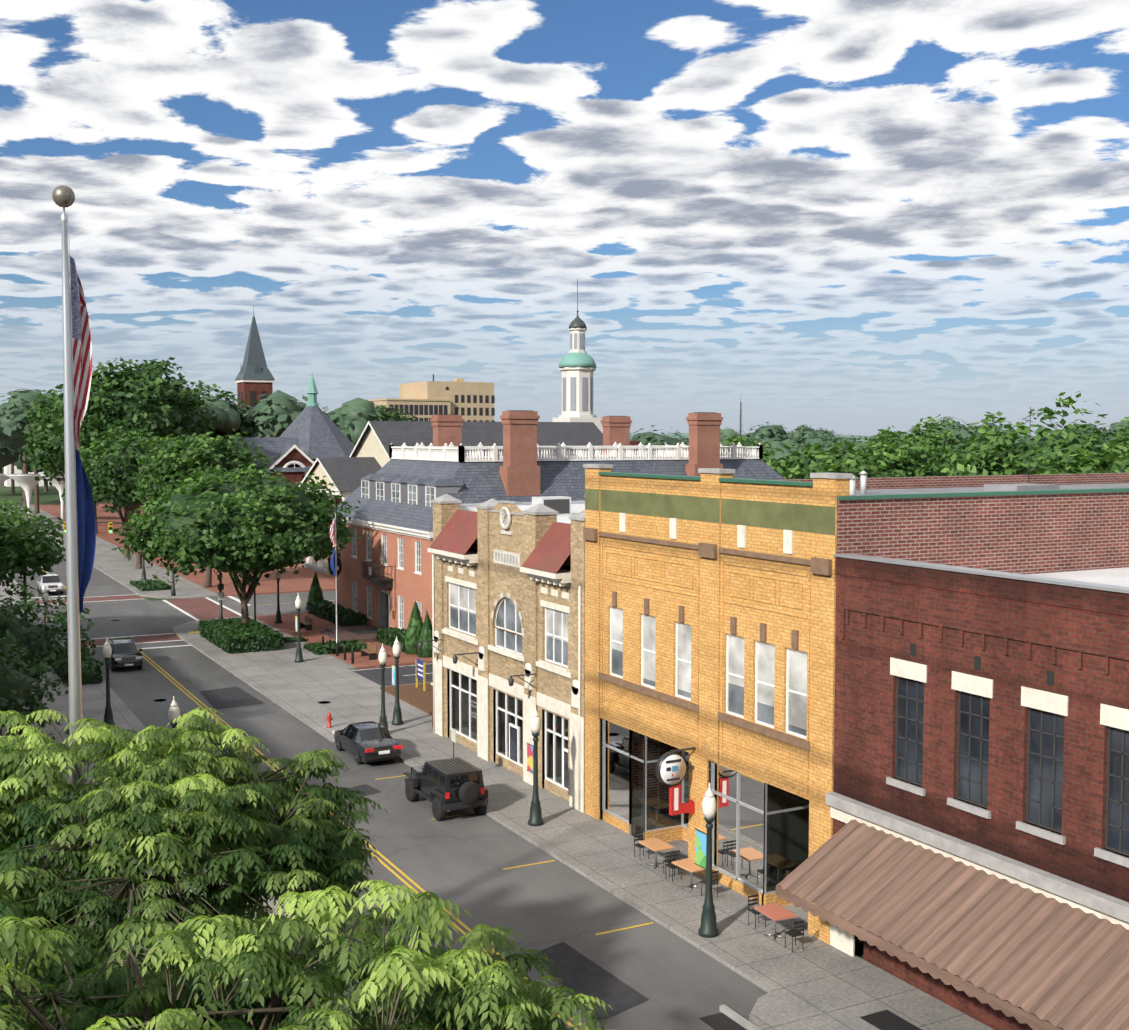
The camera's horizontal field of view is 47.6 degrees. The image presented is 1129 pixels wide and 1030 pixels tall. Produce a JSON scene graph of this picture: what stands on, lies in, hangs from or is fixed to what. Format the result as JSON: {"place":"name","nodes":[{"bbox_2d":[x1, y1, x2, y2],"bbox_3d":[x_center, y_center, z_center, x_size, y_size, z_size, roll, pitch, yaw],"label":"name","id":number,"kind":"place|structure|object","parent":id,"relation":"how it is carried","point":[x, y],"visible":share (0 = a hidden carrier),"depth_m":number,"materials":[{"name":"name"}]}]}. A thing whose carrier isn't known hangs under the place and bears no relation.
{"place":"outdoors","nodes":[
{"label":"outdoors","id":0,"kind":"place"},
{"bbox_2d":[4,464,53,486],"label":"white house","id":1,"kind":"structure","parent":0,"point":[7,470],"depth_m":380.57,"materials":[{"name":"white"}]},
{"bbox_2d":[227,375,354,524],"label":"octagonal church roof","id":2,"kind":"structure","parent":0,"point":[306,439],"depth_m":189.95,"materials":[{"name":"grey tile"}]},
{"bbox_2d":[2,511,766,1029],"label":"roads","id":3,"kind":"structure","parent":0,"point":[488,871],"depth_m":45.77,"materials":[{"name":"grey asphalt"}]},
{"bbox_2d":[37,572,63,593],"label":"white suv","id":4,"kind":"object","parent":3,"relation":"on","point":[50,582],"visible":0.96,"depth_m":120.04,"materials":[{"name":"white paint"}]},
{"bbox_2d":[105,636,142,670],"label":"car","id":5,"kind":"object","parent":3,"relation":"on","point":[126,652],"visible":0.79,"depth_m":81.15,"materials":[{"name":"black paint"}]},
{"bbox_2d":[332,721,402,763],"bbox_3d":[-9.202,10.432,59.370,2.140,1.485,4.960,-2,4,-28],"label":"parked sedan","id":6,"kind":"object","parent":3,"relation":"on","point":[367,742],"visible":1,"depth_m":58.06,"materials":[{"name":"grey paint"}]},
{"bbox_2d":[403,757,487,820],"bbox_3d":[-4.753,10.736,51.012,2.060,1.898,4.600,-2,4,-28],"label":"jeep","id":7,"kind":"object","parent":3,"relation":"on","point":[453,784],"visible":1,"depth_m":49.52,"materials":[{"name":"black paint"}]},
{"bbox_2d":[111,615,921,1029],"bbox_3d":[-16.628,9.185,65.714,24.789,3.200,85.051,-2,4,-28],"label":"road patch","id":8,"kind":"object","parent":3,"relation":"on","point":[585,975],"visible":0.73,"depth_m":35.14,"materials":[{"name":"black asphalt"}]},
{"bbox_2d":[368,374,494,421],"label":"office block","id":9,"kind":"structure","parent":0,"point":[467,401],"depth_m":459.26,"materials":[{"name":"beige concrete"}]},
{"bbox_2d":[298,421,602,574],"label":"portico building","id":10,"kind":"structure","parent":0,"point":[369,454],"depth_m":141.19,"materials":[{"name":"beige paint"}]},
{"bbox_2d":[0,469,988,1026],"bbox_3d":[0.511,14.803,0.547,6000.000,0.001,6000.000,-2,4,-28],"label":"ground","id":11,"kind":"structure","parent":0,"point":[50,495],"depth_m":307.44,"materials":[{"name":"grey concrete"}]},
{"bbox_2d":[2,433,1035,468],"bbox_3d":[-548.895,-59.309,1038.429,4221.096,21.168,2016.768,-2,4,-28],"label":"forest rim","id":12,"kind":"object","parent":11,"relation":"on","point":[686,435],"depth_m":1096.09,"materials":[{"name":"green plant"}]},
{"bbox_2d":[0,389,1128,515],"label":"forest","id":13,"kind":"object","parent":11,"relation":"on","point":[276,413],"visible":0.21,"depth_m":269.81,"materials":[{"name":"green plant"}]},
{"bbox_2d":[553,279,640,454],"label":"cupola tower","id":14,"kind":"structure","parent":11,"relation":"on","point":[577,365],"depth_m":246.22,"materials":[{"name":"white paint"}]},
{"bbox_2d":[739,402,741,433],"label":"radio mast","id":15,"kind":"object","parent":11,"relation":"on","point":[740,419],"visible":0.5,"depth_m":592.20,"materials":[{"name":"grey metal"}]},
{"bbox_2d":[722,434,782,468],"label":"tree","id":16,"kind":"object","parent":11,"relation":"on","point":[737,440],"depth_m":228.03,"materials":[{"name":"green plant"}]},
{"bbox_2d":[762,439,901,478],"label":"tree","id":17,"kind":"object","parent":11,"relation":"on","point":[818,460],"visible":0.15,"depth_m":135.02,"materials":[{"name":"green plant"}]},
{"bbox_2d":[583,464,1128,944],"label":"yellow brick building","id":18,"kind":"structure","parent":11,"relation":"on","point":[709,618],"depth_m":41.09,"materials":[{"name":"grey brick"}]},
{"bbox_2d":[847,434,964,476],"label":"tree","id":19,"kind":"object","parent":11,"relation":"on","point":[913,461],"visible":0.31,"depth_m":165.73,"materials":[{"name":"green plant"}]},
{"bbox_2d":[866,414,973,475],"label":"tree","id":20,"kind":"object","parent":11,"relation":"on","point":[936,440],"visible":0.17,"depth_m":209.24,"materials":[{"name":"green plant"}]},
{"bbox_2d":[775,553,1128,1029],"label":"red brick building","id":21,"kind":"structure","parent":11,"relation":"on","point":[970,857],"depth_m":31.05,"materials":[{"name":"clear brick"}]},
{"bbox_2d":[850,407,1059,494],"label":"fixtures","id":22,"kind":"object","parent":11,"relation":"on","point":[987,487],"depth_m":47.42,"materials":[{"name":"metal"}]},
{"bbox_2d":[940,391,1128,475],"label":"tree","id":23,"kind":"object","parent":11,"relation":"on","point":[1002,455],"visible":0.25,"depth_m":117.38,"materials":[{"name":"green plant"}]},
{"bbox_2d":[1019,440,1128,474],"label":"tree","id":24,"kind":"object","parent":11,"relation":"on","point":[1083,465],"visible":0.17,"depth_m":95.49,"materials":[{"name":"green plant"}]},
{"bbox_2d":[1105,417,1128,459],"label":"tree","id":25,"kind":"object","parent":11,"relation":"on","point":[1119,429],"visible":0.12,"depth_m":176.26,"materials":[{"name":"green plant"}]},
{"bbox_2d":[1106,436,1128,458],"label":"tree","id":26,"kind":"object","parent":11,"relation":"on","point":[1127,440],"visible":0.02,"depth_m":139.13,"materials":[{"name":"green plant"}]},
{"bbox_2d":[0,503,993,1029],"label":"sidewalks","id":27,"kind":"structure","parent":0,"point":[810,983],"depth_m":48.76,"materials":[{"name":"concrete"}]},
{"bbox_2d":[0,474,64,520],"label":"white canopy","id":28,"kind":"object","parent":27,"relation":"on","point":[28,483],"depth_m":218.21,"materials":[{"name":"white"}]},
{"bbox_2d":[0,494,65,597],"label":"corner tree","id":29,"kind":"object","parent":27,"relation":"on","point":[19,548],"visible":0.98,"depth_m":85.89,"materials":[{"name":"green plant"}]},
{"bbox_2d":[0,629,69,744],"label":"dark tree","id":30,"kind":"object","parent":27,"relation":"on","point":[16,688],"visible":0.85,"depth_m":46.10,"materials":[{"name":"green plant"}]},
{"bbox_2d":[42,589,48,625],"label":"lamp post","id":31,"kind":"object","parent":27,"relation":"on","point":[45,596],"visible":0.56,"depth_m":86.21,"materials":[{"name":"green"}]},
{"bbox_2d":[0,580,103,747],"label":"dark tree","id":32,"kind":"object","parent":27,"relation":"on","point":[34,640],"visible":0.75,"depth_m":57.83,"materials":[{"name":"green plant"}]},
{"bbox_2d":[20,399,97,533],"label":"tall tree","id":33,"kind":"object","parent":27,"relation":"on","point":[46,454],"visible":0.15,"depth_m":187.79,"materials":[{"name":"green plant"}]},
{"bbox_2d":[20,372,112,525],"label":"tree","id":34,"kind":"object","parent":27,"relation":"on","point":[40,408],"visible":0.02,"depth_m":204.30,"materials":[{"name":"green plant"}]},
{"bbox_2d":[52,185,95,924],"bbox_3d":[-11.254,2.729,29.730,0.842,20.480,0.553,-2,4,-28],"label":"flagpole with flags","id":35,"kind":"object","parent":27,"relation":"on","point":[79,501],"visible":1,"depth_m":29.50,"materials":[{"name":"silver metal"}]},
{"bbox_2d":[103,638,114,724],"bbox_3d":[-23.210,8.418,64.904,0.600,4.550,1.050,-2,4,-28],"label":"lamp post","id":36,"kind":"object","parent":27,"relation":"on","point":[108,714],"visible":0.96,"depth_m":64.62,"materials":[{"name":"grey"}]},
{"bbox_2d":[61,428,165,557],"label":"tree","id":37,"kind":"object","parent":27,"relation":"on","point":[85,457],"visible":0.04,"depth_m":153.58,"materials":[{"name":"green plant"}]},
{"bbox_2d":[45,357,221,514],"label":"tall tree","id":38,"kind":"object","parent":27,"relation":"on","point":[127,399],"visible":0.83,"depth_m":171.15,"materials":[{"name":"green plant"}]},
{"bbox_2d":[85,424,184,568],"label":"street tree","id":39,"kind":"object","parent":27,"relation":"on","point":[112,484],"visible":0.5,"depth_m":138.51,"materials":[{"name":"green plant"}]},
{"bbox_2d":[23,521,255,620],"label":"traffic signals","id":40,"kind":"object","parent":27,"relation":"on","point":[220,585],"visible":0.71,"depth_m":98.75,"materials":[{"name":"grey metal"}]},
{"bbox_2d":[141,539,146,579],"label":"lamp post","id":41,"kind":"object","parent":27,"relation":"on","point":[143,575],"visible":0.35,"depth_m":130.87,"materials":[{"name":"green"}]},
{"bbox_2d":[116,371,214,514],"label":"tree","id":42,"kind":"object","parent":27,"relation":"on","point":[203,402],"depth_m":228.33,"materials":[{"name":"green plant"}]},
{"bbox_2d":[168,696,179,779],"bbox_3d":[-15.265,9.323,50.100,0.600,4.550,0.600,-2,4,-28],"label":"lamp post","id":43,"kind":"object","parent":27,"relation":"on","point":[173,712],"visible":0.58,"depth_m":49.88,"materials":[{"name":"grey glass"}]},
{"bbox_2d":[0,707,387,1006],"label":"tree","id":44,"kind":"object","parent":27,"relation":"on","point":[260,836],"visible":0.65,"depth_m":25.15,"materials":[{"name":"green plant"}]},
{"bbox_2d":[123,428,277,586],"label":"corner tree","id":45,"kind":"object","parent":27,"relation":"on","point":[195,454],"visible":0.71,"depth_m":121.75,"materials":[{"name":"green plant"}]},
{"bbox_2d":[184,380,252,449],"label":"tree","id":46,"kind":"object","parent":27,"relation":"on","point":[215,434],"visible":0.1,"depth_m":242.88,"materials":[{"name":"green plant"}]},
{"bbox_2d":[109,462,361,622],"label":"plaza tree","id":47,"kind":"object","parent":27,"relation":"on","point":[246,526],"visible":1,"depth_m":88.33,"materials":[{"name":"green plant"}]},
{"bbox_2d":[52,572,432,685],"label":"shrubs","id":48,"kind":"object","parent":27,"relation":"on","point":[234,635],"visible":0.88,"depth_m":88.48,"materials":[{"name":"green plant"}]},
{"bbox_2d":[235,305,274,407],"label":"church bell tower","id":49,"kind":"structure","parent":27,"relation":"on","point":[254,379],"depth_m":287.69,"materials":[{"name":"red brick"}]},
{"bbox_2d":[275,569,281,623],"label":"street lamp","id":50,"kind":"object","parent":27,"relation":"on","point":[278,612],"depth_m":100.48,"materials":[{"name":"grey metal"}]},
{"bbox_2d":[295,593,303,662],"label":"street lamp","id":51,"kind":"object","parent":27,"relation":"on","point":[299,655],"depth_m":83.16,"materials":[{"name":"grey"}]},
{"bbox_2d":[0,869,612,1029],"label":"tree","id":52,"kind":"object","parent":27,"relation":"on","point":[185,981],"visible":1,"depth_m":18.38,"materials":[{"name":"green plant"}]},
{"bbox_2d":[330,511,337,642],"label":"flagpole","id":53,"kind":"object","parent":27,"relation":"on","point":[333,563],"depth_m":87.70,"materials":[{"name":"silver metal"}]},
{"bbox_2d":[378,643,388,732],"bbox_3d":[-8.930,8.539,62.921,0.600,4.550,0.600,-2,4,-28],"label":"street lamp","id":54,"kind":"object","parent":27,"relation":"on","point":[382,659],"visible":0.9,"depth_m":62.84,"materials":[{"name":"green metal"}]},
{"bbox_2d":[375,404,418,420],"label":"tree","id":55,"kind":"object","parent":27,"relation":"on","point":[385,417],"visible":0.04,"depth_m":292.81,"materials":[{"name":"green plant"}]},
{"bbox_2d":[392,636,402,724],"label":"lamp post","id":56,"kind":"object","parent":27,"relation":"on","point":[397,717],"visible":1,"depth_m":65.09,"materials":[{"name":"green"}]},
{"bbox_2d":[418,494,585,812],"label":"building","id":57,"kind":"structure","parent":27,"relation":"on","point":[508,603],"depth_m":55.73,"materials":[{"name":"brick"}]},
{"bbox_2d":[527,705,543,825],"bbox_3d":[-1.195,9.420,48.514,0.600,4.550,1.050,-2,4,-28],"label":"lamp post","id":58,"kind":"object","parent":27,"relation":"on","point":[535,818],"visible":1,"depth_m":48.25,"materials":[{"name":"green metal"}]},
{"bbox_2d":[634,831,679,876],"bbox_3d":[3.131,11.555,43.654,0.780,0.881,2.390,-2,4,-28],"label":"cafe table","id":59,"kind":"object","parent":27,"relation":"on","point":[655,845],"visible":0.9,"depth_m":43.59,"materials":[{"name":"brown wood"}]},
{"bbox_2d":[665,852,718,896],"bbox_3d":[4.117,11.682,41.578,0.780,0.881,2.390,-2,4,-32],"label":"cafe table","id":60,"kind":"object","parent":27,"relation":"on","point":[689,865],"visible":0.81,"depth_m":41.55,"materials":[{"name":"brown wood"}]},
{"bbox_2d":[694,782,718,937],"bbox_3d":[4.143,10.076,37.783,0.600,4.550,1.050,-2,4,-28],"label":"lamp post","id":61,"kind":"object","parent":27,"relation":"on","point":[703,860],"visible":1,"depth_m":37.52,"materials":[{"name":"green metal"}]},
{"bbox_2d":[748,894,804,951],"bbox_3d":[6.176,11.933,37.471,0.780,0.881,2.390,-2,4,-25],"label":"cafe table","id":62,"kind":"object","parent":27,"relation":"on","point":[775,912],"visible":1,"depth_m":37.36,"materials":[{"name":"brown wood"}]},
{"bbox_2d":[321,410,783,642],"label":"brick building","id":63,"kind":"structure","parent":0,"point":[384,572],"depth_m":95.00,"materials":[{"name":"brick"}]},
{"bbox_2d":[0,0,1128,435],"label":"sky","id":64,"kind":"structure","parent":0,"point":[844,217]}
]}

